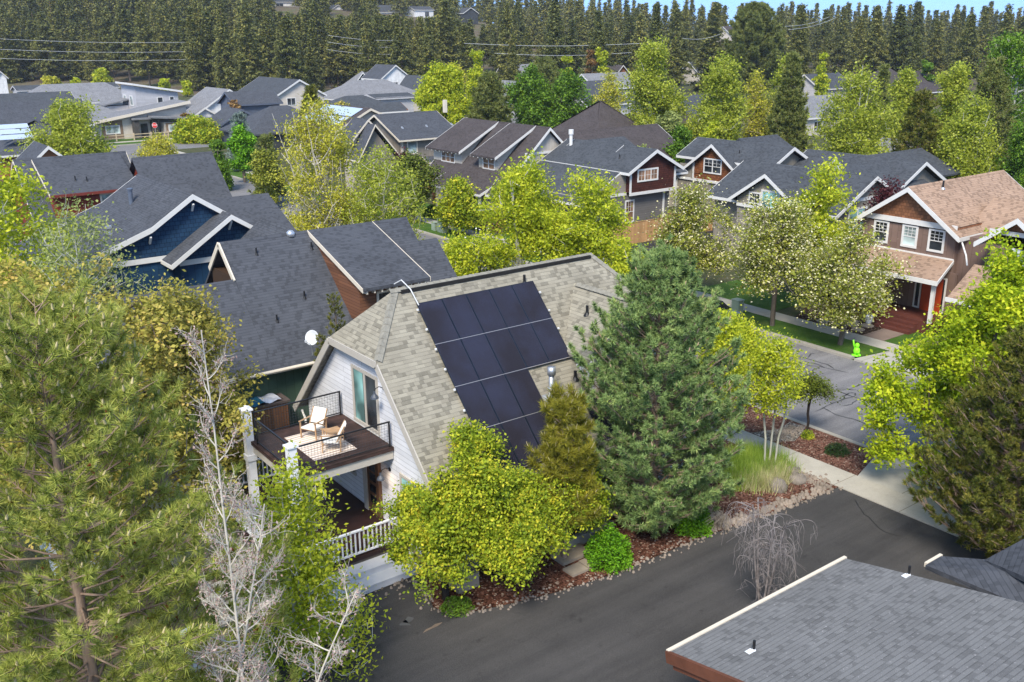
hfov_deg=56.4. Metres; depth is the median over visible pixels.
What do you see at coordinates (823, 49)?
forest pine
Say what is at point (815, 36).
forest pine
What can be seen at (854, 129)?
round tree
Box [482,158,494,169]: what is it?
window
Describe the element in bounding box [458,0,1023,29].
sky
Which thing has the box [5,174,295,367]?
blue house
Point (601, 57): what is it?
poplar tree
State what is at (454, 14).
forest pine
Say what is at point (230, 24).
forest pine
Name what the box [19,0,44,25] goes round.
forest pine
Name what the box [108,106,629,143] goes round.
sidewalk
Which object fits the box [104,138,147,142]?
front lawn
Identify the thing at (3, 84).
house
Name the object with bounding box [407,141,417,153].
window
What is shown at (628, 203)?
window
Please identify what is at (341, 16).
forest pine
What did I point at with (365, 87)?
house
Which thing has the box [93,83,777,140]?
yard ground
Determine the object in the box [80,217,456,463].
green house
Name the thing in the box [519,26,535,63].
forest pine
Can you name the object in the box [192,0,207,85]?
forest pine
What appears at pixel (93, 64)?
forest pine
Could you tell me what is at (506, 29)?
forest pine
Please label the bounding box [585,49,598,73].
shrub tree
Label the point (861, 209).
window
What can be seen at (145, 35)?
forest pine
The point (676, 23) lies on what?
forest pine
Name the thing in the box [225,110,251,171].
blue spruce
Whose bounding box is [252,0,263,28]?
forest pine
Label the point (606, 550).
round shrub
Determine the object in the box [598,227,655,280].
aspen
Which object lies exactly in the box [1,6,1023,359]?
ground
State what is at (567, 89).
round tree
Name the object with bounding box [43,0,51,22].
forest pine
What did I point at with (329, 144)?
birch
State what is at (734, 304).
door
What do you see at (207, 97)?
house
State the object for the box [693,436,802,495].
ornamental grass
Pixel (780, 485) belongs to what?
boulder
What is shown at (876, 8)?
forest pine
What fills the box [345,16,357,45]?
forest pine
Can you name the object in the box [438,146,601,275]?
aspen
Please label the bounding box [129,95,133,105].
window
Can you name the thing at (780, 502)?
cobble edging
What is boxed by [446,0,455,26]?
forest pine
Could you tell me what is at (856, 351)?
safety figure
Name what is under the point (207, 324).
ochre tree
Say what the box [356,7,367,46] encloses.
forest pine
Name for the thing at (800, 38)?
forest pine
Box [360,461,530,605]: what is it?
front maple
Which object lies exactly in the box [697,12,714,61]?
forest pine
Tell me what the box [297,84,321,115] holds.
pine
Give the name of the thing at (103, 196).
window
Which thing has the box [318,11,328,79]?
forest pine
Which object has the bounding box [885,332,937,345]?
front lawn
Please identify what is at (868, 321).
flower pot
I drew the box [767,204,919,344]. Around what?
blossom tree
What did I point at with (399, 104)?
house
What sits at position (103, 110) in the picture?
house
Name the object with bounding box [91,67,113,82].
poplar tree
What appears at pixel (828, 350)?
kerb
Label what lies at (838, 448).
mound shrub
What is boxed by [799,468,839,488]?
gravel
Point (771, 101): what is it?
pine
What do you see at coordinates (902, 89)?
poplar tree
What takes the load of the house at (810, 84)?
on the ground at (123, 76)
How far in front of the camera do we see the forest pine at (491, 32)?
424.42 m
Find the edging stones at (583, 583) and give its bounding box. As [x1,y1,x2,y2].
[419,486,842,616]
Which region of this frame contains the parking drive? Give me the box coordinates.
[599,230,722,265]
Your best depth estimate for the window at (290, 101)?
198.73 m
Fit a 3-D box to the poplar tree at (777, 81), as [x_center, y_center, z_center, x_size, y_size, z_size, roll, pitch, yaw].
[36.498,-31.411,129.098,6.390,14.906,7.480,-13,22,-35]
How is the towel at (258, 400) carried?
on the cedar tub
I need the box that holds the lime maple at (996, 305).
[847,224,1023,485]
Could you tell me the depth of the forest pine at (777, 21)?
314.91 m
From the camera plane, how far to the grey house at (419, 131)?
109.92 m
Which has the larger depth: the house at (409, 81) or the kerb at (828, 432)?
the house at (409, 81)
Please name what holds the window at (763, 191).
in the taupe gable house at (741, 179)
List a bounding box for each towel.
[247,397,264,406]
[258,393,280,402]
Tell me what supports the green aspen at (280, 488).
on the alley
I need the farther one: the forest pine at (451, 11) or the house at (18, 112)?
the forest pine at (451, 11)
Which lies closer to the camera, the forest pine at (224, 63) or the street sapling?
the street sapling
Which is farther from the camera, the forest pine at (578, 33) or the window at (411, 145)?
the forest pine at (578, 33)
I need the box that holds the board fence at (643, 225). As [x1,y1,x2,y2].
[607,216,671,245]
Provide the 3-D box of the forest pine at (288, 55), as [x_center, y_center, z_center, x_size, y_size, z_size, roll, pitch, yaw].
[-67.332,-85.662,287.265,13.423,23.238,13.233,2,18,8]
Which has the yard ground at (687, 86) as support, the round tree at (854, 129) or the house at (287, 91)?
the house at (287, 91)
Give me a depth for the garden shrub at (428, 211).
95.67 m
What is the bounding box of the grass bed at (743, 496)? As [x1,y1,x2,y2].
[673,440,823,518]
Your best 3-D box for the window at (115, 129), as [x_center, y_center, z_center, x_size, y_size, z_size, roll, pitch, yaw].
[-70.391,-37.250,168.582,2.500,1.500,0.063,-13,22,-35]
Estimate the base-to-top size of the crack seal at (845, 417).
0.001 m
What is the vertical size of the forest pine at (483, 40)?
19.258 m
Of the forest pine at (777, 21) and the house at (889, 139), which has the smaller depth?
the house at (889, 139)
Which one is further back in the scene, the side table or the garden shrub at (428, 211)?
the garden shrub at (428, 211)
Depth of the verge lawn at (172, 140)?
163.46 m
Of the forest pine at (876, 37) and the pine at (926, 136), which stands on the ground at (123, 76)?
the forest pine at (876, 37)
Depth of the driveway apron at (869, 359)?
53.16 m
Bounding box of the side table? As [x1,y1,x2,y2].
[323,426,343,439]
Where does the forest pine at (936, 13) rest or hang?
on the ground at (123, 76)
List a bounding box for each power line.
[0,58,184,60]
[10,39,177,42]
[464,43,641,45]
[497,52,631,55]
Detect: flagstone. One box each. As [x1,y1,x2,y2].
[816,319,828,322]
[851,327,864,330]
[860,323,873,327]
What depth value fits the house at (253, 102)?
179.59 m
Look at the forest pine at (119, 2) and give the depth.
418.71 m
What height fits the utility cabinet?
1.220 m
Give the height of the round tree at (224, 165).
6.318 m
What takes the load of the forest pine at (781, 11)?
on the ground at (123, 76)
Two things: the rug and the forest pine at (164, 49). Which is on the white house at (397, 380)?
the rug
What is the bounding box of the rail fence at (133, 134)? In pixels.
[95,131,174,140]
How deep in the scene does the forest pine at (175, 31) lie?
361.49 m
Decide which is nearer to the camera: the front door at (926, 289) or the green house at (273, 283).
the green house at (273, 283)
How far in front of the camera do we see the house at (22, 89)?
261.95 m
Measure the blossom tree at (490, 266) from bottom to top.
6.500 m
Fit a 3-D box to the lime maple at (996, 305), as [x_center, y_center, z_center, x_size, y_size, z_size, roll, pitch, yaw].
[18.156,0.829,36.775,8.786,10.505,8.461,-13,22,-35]
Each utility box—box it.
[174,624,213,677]
[731,298,744,312]
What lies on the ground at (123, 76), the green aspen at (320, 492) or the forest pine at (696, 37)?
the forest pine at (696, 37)
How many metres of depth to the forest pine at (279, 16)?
325.39 m
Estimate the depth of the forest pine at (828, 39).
358.71 m
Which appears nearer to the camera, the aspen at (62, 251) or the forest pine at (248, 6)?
the aspen at (62, 251)
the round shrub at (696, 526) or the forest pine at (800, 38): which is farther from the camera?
the forest pine at (800, 38)
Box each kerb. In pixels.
[109,99,753,146]
[232,175,854,359]
[748,403,878,451]
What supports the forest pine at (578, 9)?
on the ground at (123, 76)
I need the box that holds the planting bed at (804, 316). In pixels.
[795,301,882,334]
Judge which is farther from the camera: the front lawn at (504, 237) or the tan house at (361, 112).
the tan house at (361, 112)
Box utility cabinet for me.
[437,218,447,232]
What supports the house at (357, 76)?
on the ground at (123, 76)
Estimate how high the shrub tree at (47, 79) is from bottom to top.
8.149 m
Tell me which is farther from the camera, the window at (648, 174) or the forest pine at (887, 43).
the forest pine at (887, 43)
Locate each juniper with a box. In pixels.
[313,332,325,361]
[324,292,346,336]
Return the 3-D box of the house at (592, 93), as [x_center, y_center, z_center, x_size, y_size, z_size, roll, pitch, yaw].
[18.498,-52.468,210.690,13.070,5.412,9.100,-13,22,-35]
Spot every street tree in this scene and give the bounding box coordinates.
[387,148,444,222]
[431,172,489,234]
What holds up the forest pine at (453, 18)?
on the ground at (123, 76)
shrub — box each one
[422,204,437,216]
[439,595,474,617]
[478,214,507,233]
[583,522,633,574]
[672,496,714,538]
[800,429,814,439]
[824,442,851,457]
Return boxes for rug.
[285,427,356,460]
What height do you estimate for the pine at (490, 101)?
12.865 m
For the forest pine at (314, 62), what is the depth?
298.52 m
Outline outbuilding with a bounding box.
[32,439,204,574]
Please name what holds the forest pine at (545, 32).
on the ground at (123, 76)
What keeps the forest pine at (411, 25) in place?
on the ground at (123, 76)
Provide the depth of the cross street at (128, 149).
158.95 m
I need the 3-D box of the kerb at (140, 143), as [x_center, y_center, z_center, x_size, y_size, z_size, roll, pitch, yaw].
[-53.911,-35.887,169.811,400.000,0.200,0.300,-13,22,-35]
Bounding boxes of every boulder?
[768,476,787,492]
[787,465,799,472]
[789,471,806,484]
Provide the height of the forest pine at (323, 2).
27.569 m
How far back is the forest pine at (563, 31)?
412.52 m
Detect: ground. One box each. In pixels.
[0,180,829,681]
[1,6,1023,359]
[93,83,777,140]
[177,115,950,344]
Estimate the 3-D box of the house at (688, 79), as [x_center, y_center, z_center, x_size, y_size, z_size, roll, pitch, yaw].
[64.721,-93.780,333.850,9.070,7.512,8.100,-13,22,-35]
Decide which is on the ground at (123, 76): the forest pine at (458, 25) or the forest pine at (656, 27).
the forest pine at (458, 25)
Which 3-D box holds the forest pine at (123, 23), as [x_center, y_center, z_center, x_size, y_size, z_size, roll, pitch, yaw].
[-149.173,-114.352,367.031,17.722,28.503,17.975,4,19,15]
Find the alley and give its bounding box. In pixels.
[194,487,987,681]
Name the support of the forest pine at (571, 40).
on the yard ground at (687, 86)
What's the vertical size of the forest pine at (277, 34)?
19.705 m
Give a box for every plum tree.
[385,145,427,217]
[856,175,905,238]
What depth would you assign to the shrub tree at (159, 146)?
124.59 m
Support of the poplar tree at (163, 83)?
on the ground at (123, 76)
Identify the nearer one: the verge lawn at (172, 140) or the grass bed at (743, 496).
the grass bed at (743, 496)
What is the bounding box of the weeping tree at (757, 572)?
[717,497,817,607]
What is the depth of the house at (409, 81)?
250.03 m
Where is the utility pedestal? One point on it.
(433, 226)
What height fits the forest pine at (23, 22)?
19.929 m
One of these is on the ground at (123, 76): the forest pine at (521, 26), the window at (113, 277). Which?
the forest pine at (521, 26)
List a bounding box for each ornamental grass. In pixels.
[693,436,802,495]
[731,450,804,495]
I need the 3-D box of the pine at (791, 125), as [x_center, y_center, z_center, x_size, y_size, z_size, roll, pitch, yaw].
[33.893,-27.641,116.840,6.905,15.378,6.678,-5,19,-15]
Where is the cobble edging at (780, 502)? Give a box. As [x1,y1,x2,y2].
[707,482,833,531]
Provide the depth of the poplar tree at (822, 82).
233.68 m
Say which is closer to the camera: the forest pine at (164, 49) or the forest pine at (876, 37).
the forest pine at (876, 37)
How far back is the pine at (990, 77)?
97.02 m
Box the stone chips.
[762,423,815,441]
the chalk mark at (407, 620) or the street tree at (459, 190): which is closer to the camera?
the chalk mark at (407, 620)
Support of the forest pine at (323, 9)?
on the ground at (123, 76)
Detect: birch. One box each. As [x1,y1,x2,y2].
[267,91,372,230]
[334,142,434,240]
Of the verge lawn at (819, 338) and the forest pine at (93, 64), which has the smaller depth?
the verge lawn at (819, 338)
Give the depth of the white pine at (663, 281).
32.46 m
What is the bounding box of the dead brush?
[701,505,733,532]
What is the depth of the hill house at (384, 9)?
563.87 m
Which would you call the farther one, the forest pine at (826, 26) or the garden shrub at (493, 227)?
the forest pine at (826, 26)
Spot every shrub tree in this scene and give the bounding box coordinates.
[40,74,63,84]
[131,130,179,156]
[227,99,243,109]
[244,148,281,204]
[334,100,350,105]
[448,61,469,95]
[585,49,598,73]
[586,69,626,112]
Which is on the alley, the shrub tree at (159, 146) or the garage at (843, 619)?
the garage at (843, 619)
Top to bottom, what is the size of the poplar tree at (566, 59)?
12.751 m
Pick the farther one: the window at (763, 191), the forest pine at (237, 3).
the forest pine at (237, 3)
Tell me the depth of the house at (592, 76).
244.41 m
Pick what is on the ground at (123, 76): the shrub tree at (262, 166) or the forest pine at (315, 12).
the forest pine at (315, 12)
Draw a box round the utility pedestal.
[431,221,436,230]
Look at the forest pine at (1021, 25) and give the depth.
342.32 m
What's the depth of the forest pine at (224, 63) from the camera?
301.93 m
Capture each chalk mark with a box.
[399,617,413,624]
[423,622,441,632]
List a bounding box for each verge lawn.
[108,97,764,144]
[229,168,887,357]
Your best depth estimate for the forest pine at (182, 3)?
436.88 m
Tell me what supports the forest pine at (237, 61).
on the ground at (123, 76)
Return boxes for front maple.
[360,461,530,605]
[404,417,583,594]
[527,460,617,550]
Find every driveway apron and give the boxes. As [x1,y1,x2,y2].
[854,351,971,387]
[858,455,1021,536]
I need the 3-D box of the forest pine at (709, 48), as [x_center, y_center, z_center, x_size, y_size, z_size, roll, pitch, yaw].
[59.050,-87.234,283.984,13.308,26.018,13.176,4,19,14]
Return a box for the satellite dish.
[305,330,317,354]
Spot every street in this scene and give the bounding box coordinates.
[105,103,751,153]
[127,153,969,479]
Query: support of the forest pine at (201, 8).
on the ground at (123, 76)
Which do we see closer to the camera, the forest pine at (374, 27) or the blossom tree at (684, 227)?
the blossom tree at (684, 227)
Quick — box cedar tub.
[226,393,289,457]
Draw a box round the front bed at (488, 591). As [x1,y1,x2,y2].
[417,482,837,612]
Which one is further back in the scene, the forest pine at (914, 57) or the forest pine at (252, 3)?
the forest pine at (252, 3)
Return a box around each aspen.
[0,143,91,339]
[6,188,179,367]
[170,325,285,681]
[173,481,295,681]
[228,440,390,681]
[241,458,355,677]
[246,555,366,681]
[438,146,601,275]
[530,163,639,268]
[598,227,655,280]
[687,303,771,386]
[696,308,763,454]
[729,326,815,461]
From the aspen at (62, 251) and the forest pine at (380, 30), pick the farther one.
the forest pine at (380, 30)
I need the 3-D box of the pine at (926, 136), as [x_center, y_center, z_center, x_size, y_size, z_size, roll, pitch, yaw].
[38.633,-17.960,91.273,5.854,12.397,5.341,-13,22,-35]
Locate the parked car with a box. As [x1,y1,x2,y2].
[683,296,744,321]
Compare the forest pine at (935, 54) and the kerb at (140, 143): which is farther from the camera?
the forest pine at (935, 54)
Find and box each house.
[0,71,8,93]
[0,91,74,101]
[0,99,94,134]
[0,120,51,180]
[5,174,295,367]
[7,151,133,240]
[10,82,119,92]
[16,141,62,158]
[27,82,122,103]
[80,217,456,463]
[85,102,116,116]
[91,99,209,139]
[95,81,182,110]
[129,151,231,199]
[170,253,713,626]
[186,87,231,112]
[186,105,214,116]
[207,107,250,140]
[217,90,282,113]
[219,105,299,149]
[238,76,326,109]
[274,0,293,5]
[288,103,382,169]
[323,79,420,110]
[326,95,408,113]
[329,5,341,9]
[340,100,452,196]
[343,71,362,84]
[358,72,366,79]
[361,64,407,83]
[364,92,413,111]
[375,5,394,13]
[385,102,407,109]
[399,75,423,90]
[404,6,434,17]
[425,118,678,228]
[456,7,478,23]
[496,64,528,73]
[502,80,515,93]
[534,129,687,222]
[552,101,636,131]
[561,80,604,97]
[575,90,631,114]
[579,72,634,101]
[607,65,629,74]
[653,94,722,113]
[653,113,704,126]
[674,134,807,223]
[682,61,706,83]
[704,159,928,257]
[716,26,733,41]
[793,73,845,96]
[793,148,961,187]
[803,95,845,135]
[829,170,1023,341]
[844,68,900,102]
[875,138,910,152]
[889,71,942,105]
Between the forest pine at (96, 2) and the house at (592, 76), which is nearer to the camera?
the house at (592, 76)
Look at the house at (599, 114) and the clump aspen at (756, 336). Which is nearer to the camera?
the clump aspen at (756, 336)
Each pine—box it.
[0,1,19,66]
[0,27,22,83]
[0,270,299,681]
[1,12,35,80]
[5,8,27,66]
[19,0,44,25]
[19,16,28,37]
[21,11,51,77]
[27,11,69,76]
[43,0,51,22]
[46,0,56,44]
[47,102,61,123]
[50,0,77,61]
[54,30,75,77]
[59,0,81,45]
[62,22,86,79]
[76,21,101,79]
[78,16,83,28]
[83,16,96,52]
[83,33,100,81]
[90,0,102,37]
[90,4,102,59]
[95,6,129,76]
[97,34,111,73]
[100,4,138,80]
[113,0,131,27]
[126,26,136,73]
[127,9,133,26]
[129,0,166,85]
[148,7,157,47]
[152,7,174,77]
[155,0,172,39]
[156,5,175,74]
[166,11,182,80]
[167,0,182,26]
[174,19,187,81]
[177,0,191,18]
[179,0,187,21]
[180,5,214,76]
[181,5,210,90]
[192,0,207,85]
[200,10,218,87]
[201,0,213,11]
[205,1,231,49]
[209,27,237,89]
[210,0,240,90]
[221,0,232,31]
[228,4,268,89]
[228,16,232,32]
[230,7,256,56]
[231,1,259,58]
[231,5,262,69]
[232,38,241,86]
[234,0,240,27]
[246,132,287,197]
[247,0,255,14]
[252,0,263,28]
[253,17,259,37]
[256,9,277,76]
[259,0,274,27]
[260,10,277,45]
[264,15,309,82]
[272,13,277,31]
[272,29,287,76]
[275,11,292,69]
[291,15,304,57]
[291,30,306,78]
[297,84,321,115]
[299,9,324,81]
[300,8,326,72]
[303,18,326,91]
[305,0,310,9]
[308,1,329,62]
[316,0,332,16]
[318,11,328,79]
[319,0,332,21]
[319,18,350,85]
[324,16,331,36]
[329,17,349,87]
[335,14,350,79]
[343,19,361,80]
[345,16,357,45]
[355,14,382,73]
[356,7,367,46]
[358,30,366,59]
[370,21,382,60]
[371,14,382,58]
[377,15,385,51]
[378,16,393,63]
[380,14,414,69]
[385,16,416,74]
[403,17,412,45]
[408,17,424,70]
[409,18,414,39]
[411,37,431,75]
[412,16,443,75]
[423,16,442,61]
[432,0,460,65]
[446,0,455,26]
[450,17,459,58]
[451,10,456,24]
[455,19,461,48]
[455,24,476,92]
[459,18,482,74]
[465,69,513,122]
[476,23,492,71]
[487,23,499,52]
[487,32,498,72]
[491,2,521,80]
[495,1,507,43]
[501,34,521,80]
[507,10,523,64]
[514,1,534,50]
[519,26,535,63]
[524,380,606,557]
[528,55,563,100]
[534,22,543,59]
[536,7,554,57]
[541,0,570,72]
[561,19,566,45]
[564,20,583,77]
[565,12,592,57]
[566,0,586,49]
[567,233,753,538]
[572,16,585,69]
[578,9,617,74]
[603,21,616,63]
[608,15,614,52]
[611,31,620,64]
[615,15,637,69]
[618,6,630,62]
[627,13,648,74]
[630,7,639,62]
[647,3,668,81]
[661,2,685,75]
[663,31,688,86]
[664,8,693,74]
[681,4,693,55]
[682,21,698,62]
[687,2,728,91]
[692,27,700,60]
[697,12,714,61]
[716,0,786,97]
[745,95,776,136]
[765,49,812,152]
[772,16,788,55]
[777,3,787,56]
[785,3,815,75]
[795,33,811,67]
[808,24,819,62]
[809,8,833,62]
[812,38,830,73]
[824,31,832,71]
[827,5,850,76]
[829,22,850,63]
[840,18,872,72]
[847,15,865,73]
[854,4,887,63]
[857,10,892,75]
[869,63,891,137]
[880,4,912,72]
[884,24,895,46]
[889,87,944,157]
[902,0,927,62]
[902,322,1023,557]
[904,26,922,71]
[921,17,938,60]
[921,19,948,77]
[922,10,939,57]
[940,23,946,62]
[940,31,955,73]
[943,9,961,56]
[944,23,986,79]
[945,13,983,78]
[956,10,966,45]
[956,26,964,44]
[957,55,1019,177]
[976,5,991,71]
[985,26,994,56]
[990,3,1015,89]
[1012,7,1023,51]
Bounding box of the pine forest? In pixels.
[0,0,1023,54]
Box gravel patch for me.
[752,422,804,440]
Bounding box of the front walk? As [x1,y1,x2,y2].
[863,328,902,340]
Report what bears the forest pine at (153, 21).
on the ground at (123, 76)
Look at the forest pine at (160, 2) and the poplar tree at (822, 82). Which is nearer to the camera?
the poplar tree at (822, 82)
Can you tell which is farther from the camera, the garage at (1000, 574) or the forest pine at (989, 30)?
the forest pine at (989, 30)
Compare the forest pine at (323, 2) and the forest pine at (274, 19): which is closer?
the forest pine at (274, 19)
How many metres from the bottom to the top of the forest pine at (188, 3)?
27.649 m
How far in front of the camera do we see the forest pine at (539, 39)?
407.42 m
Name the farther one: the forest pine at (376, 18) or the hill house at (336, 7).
the hill house at (336, 7)
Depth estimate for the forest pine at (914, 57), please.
269.05 m
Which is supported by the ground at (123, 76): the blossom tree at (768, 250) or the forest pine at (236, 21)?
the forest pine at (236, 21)
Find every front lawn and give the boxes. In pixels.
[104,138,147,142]
[346,194,511,239]
[696,280,808,310]
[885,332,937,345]
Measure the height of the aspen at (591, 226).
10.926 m
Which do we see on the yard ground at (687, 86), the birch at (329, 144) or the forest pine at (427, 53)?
the forest pine at (427, 53)
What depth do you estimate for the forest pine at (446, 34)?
308.69 m
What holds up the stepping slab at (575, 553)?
on the front bed at (488, 591)
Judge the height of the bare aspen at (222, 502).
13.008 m
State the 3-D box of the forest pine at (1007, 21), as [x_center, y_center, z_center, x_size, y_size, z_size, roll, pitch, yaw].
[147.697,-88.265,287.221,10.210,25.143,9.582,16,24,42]
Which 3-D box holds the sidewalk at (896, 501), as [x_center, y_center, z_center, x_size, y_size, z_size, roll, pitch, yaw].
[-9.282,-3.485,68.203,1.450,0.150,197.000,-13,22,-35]
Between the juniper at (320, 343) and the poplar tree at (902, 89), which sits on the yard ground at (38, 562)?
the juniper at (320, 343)
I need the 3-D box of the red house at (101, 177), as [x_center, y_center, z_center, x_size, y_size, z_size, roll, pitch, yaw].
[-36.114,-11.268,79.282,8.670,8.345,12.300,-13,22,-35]
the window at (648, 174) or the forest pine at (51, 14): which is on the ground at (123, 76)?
the forest pine at (51, 14)
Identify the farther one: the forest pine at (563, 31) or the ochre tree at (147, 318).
the forest pine at (563, 31)
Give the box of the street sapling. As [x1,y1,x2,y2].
[788,368,844,431]
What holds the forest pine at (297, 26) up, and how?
on the ground at (123, 76)
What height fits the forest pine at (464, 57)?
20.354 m
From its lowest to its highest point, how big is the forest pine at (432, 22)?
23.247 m
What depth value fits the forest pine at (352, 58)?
323.22 m
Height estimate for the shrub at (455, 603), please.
0.363 m
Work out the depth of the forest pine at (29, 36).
375.16 m
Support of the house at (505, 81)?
on the ground at (123, 76)
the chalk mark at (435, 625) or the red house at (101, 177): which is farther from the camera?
the red house at (101, 177)
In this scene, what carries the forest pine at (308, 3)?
on the ground at (123, 76)
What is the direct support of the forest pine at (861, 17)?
on the ground at (123, 76)
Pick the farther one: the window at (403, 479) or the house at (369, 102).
the house at (369, 102)
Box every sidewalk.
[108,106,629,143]
[174,150,922,358]
[708,423,986,542]
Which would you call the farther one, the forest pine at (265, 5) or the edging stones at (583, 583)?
the forest pine at (265, 5)
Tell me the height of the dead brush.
1.130 m
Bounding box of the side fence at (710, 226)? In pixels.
[701,211,712,230]
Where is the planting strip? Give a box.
[723,405,872,475]
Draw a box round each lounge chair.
[298,406,327,440]
[320,420,345,453]
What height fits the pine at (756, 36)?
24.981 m
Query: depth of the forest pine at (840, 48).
357.28 m
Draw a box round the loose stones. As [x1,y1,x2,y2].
[363,575,424,599]
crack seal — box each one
[824,408,879,427]
[855,500,897,535]
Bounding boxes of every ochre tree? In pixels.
[0,248,159,587]
[14,240,259,574]
[129,269,268,510]
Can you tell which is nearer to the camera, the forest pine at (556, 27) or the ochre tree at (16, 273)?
the ochre tree at (16, 273)
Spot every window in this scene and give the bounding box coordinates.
[92,274,118,299]
[100,192,113,201]
[105,125,120,134]
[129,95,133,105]
[157,97,162,102]
[168,124,173,132]
[287,97,295,105]
[376,288,394,301]
[399,472,422,500]
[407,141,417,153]
[441,151,454,162]
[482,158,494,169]
[625,199,634,222]
[637,167,658,181]
[703,158,721,174]
[748,191,760,204]
[760,189,779,207]
[813,121,820,129]
[848,206,867,234]
[873,219,889,243]
[900,224,918,248]
[912,282,921,307]
[926,228,945,253]
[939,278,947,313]
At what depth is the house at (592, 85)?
230.06 m
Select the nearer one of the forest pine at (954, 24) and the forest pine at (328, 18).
the forest pine at (328, 18)
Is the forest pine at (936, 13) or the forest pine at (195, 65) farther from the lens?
the forest pine at (936, 13)
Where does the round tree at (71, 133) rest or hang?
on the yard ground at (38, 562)
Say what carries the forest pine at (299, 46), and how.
on the ground at (123, 76)
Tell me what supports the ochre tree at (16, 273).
on the yard ground at (38, 562)
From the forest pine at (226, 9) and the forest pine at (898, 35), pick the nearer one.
the forest pine at (898, 35)
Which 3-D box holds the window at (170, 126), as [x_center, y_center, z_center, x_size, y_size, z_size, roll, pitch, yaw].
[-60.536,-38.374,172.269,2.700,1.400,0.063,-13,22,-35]
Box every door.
[140,123,148,137]
[350,364,380,436]
[367,462,383,518]
[732,301,737,310]
[919,279,943,313]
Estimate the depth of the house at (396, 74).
263.19 m
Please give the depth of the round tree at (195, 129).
163.27 m
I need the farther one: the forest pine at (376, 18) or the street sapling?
the forest pine at (376, 18)
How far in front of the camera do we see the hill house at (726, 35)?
427.88 m
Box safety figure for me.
[851,340,860,356]
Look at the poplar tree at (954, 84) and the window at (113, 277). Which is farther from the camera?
the poplar tree at (954, 84)
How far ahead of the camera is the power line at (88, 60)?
313.55 m
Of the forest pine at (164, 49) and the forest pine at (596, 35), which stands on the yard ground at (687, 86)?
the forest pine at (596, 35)
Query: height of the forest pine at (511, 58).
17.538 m
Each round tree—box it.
[8,91,118,158]
[168,111,224,143]
[207,138,236,189]
[225,122,257,181]
[411,59,468,119]
[503,62,553,125]
[537,65,598,127]
[654,108,684,138]
[660,122,693,202]
[804,56,901,154]
[921,58,936,80]
[926,87,1010,179]
[948,27,1023,155]
[988,115,1023,187]
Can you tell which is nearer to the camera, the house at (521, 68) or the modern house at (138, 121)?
the modern house at (138, 121)
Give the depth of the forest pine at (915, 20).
362.79 m
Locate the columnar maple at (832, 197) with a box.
[769,153,864,301]
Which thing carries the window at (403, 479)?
in the white house at (397, 380)
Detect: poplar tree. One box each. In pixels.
[70,77,81,82]
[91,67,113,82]
[157,78,170,90]
[180,80,193,96]
[446,69,472,125]
[464,48,484,114]
[561,55,573,75]
[595,46,608,72]
[614,32,696,125]
[684,51,758,141]
[699,117,719,138]
[735,67,771,137]
[763,51,811,138]
[811,52,830,95]
[875,65,921,141]
[916,60,975,156]
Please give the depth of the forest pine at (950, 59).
310.00 m
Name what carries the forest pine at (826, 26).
on the ground at (123, 76)
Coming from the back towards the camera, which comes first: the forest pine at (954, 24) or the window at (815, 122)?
the forest pine at (954, 24)
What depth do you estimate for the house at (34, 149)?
104.26 m
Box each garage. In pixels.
[665,556,1023,681]
[924,539,1023,602]
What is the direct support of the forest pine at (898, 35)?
on the ground at (123, 76)
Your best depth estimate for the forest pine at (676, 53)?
283.80 m
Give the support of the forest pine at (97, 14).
on the ground at (123, 76)
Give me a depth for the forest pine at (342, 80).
326.28 m
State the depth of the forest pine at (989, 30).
405.42 m
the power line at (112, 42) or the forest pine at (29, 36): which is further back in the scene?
the forest pine at (29, 36)
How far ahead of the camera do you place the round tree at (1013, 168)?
82.80 m
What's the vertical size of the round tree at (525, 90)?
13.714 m
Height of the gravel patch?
0.050 m
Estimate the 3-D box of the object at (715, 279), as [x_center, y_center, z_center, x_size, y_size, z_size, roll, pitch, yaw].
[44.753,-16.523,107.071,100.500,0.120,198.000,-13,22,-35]
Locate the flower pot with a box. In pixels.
[865,314,873,323]
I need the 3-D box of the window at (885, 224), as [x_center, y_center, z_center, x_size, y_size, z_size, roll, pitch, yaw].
[23.638,-7.038,61.246,0.063,1.430,1.080,-13,22,-35]
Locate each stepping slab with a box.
[551,543,588,565]
[563,562,588,576]
[578,558,602,568]
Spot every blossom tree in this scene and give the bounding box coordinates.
[465,227,509,272]
[637,171,749,288]
[711,186,829,325]
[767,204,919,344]
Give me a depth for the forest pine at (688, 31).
363.81 m
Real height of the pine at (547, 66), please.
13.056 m

